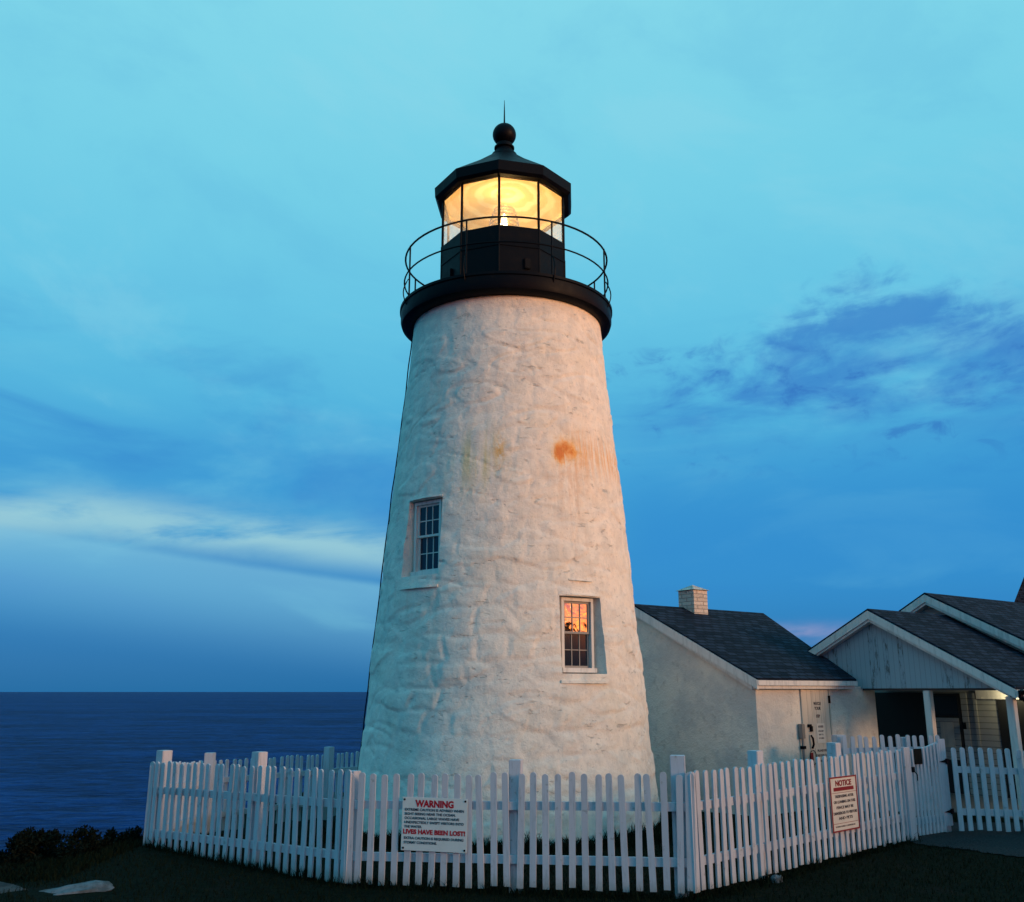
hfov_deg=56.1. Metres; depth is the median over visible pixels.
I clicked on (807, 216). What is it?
sky
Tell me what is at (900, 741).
picket fence
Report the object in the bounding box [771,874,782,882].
rock
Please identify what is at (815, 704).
door
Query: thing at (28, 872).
cliff grass
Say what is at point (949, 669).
keeper house
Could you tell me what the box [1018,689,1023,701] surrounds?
floodlight
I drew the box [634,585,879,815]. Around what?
entry building
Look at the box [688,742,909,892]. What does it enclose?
picket fence
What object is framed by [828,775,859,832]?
notice sign
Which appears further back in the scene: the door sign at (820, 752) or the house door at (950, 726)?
the house door at (950, 726)
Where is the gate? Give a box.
[910,739,953,835]
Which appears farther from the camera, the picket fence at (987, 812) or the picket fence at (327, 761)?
the picket fence at (327, 761)
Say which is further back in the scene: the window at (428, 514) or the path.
the window at (428, 514)
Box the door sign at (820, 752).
[816,748,827,765]
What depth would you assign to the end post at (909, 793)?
12.90 m
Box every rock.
[0,882,27,892]
[39,880,114,894]
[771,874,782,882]
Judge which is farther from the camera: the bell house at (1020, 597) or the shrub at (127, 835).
the bell house at (1020, 597)
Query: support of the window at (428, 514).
in the lighthouse
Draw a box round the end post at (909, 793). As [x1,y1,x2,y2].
[898,747,917,840]
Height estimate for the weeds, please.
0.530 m
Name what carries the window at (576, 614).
in the lighthouse
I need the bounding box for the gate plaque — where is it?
[913,748,922,763]
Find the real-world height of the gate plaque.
0.205 m
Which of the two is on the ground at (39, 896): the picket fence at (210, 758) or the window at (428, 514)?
the picket fence at (210, 758)
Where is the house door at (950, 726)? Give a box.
[933,694,970,793]
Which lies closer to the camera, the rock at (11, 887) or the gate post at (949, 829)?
the rock at (11, 887)
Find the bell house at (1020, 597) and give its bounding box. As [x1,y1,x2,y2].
[1014,578,1023,602]
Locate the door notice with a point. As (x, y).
(820, 732)
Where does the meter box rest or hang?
attached to the entry building
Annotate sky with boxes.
[0,0,1023,691]
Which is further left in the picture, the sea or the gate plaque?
the sea
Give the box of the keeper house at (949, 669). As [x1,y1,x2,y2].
[808,593,1023,819]
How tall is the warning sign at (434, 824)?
0.549 m
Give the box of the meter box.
[798,724,807,809]
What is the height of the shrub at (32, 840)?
0.622 m
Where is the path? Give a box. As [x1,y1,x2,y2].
[831,822,1023,856]
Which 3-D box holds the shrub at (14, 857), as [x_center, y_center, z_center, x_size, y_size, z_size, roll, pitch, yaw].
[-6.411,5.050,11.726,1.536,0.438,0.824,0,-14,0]
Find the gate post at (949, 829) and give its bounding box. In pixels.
[933,765,951,831]
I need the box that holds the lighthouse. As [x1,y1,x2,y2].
[357,100,660,846]
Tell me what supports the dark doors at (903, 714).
in the keeper house at (949, 669)
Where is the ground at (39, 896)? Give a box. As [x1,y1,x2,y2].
[0,792,1023,901]
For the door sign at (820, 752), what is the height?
0.290 m
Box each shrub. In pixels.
[0,846,45,866]
[5,824,115,859]
[103,825,143,842]
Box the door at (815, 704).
[799,689,832,807]
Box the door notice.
[816,723,825,742]
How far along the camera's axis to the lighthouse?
14.70 m
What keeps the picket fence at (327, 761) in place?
on the ground at (39, 896)
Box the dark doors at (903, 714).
[875,693,931,786]
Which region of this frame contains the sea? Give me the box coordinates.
[0,692,368,853]
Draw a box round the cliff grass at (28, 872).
[0,836,142,882]
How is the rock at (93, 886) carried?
on the ground at (39, 896)
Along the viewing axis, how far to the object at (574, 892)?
10.23 m
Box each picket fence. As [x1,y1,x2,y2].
[143,752,215,843]
[145,750,360,884]
[201,747,359,831]
[343,755,696,898]
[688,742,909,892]
[831,734,939,812]
[951,747,1023,831]
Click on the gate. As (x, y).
(934, 753)
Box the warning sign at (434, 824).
[401,797,467,852]
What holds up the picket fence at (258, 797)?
on the ground at (39, 896)
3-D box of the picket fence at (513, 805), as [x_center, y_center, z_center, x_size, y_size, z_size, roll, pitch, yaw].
[0.039,4.082,10.177,3.783,1.678,0.232,-3,-14,12]
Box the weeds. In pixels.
[307,811,712,854]
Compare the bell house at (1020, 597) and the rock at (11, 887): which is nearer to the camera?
the rock at (11, 887)
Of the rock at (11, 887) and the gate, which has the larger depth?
the gate
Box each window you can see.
[410,499,442,575]
[559,597,596,672]

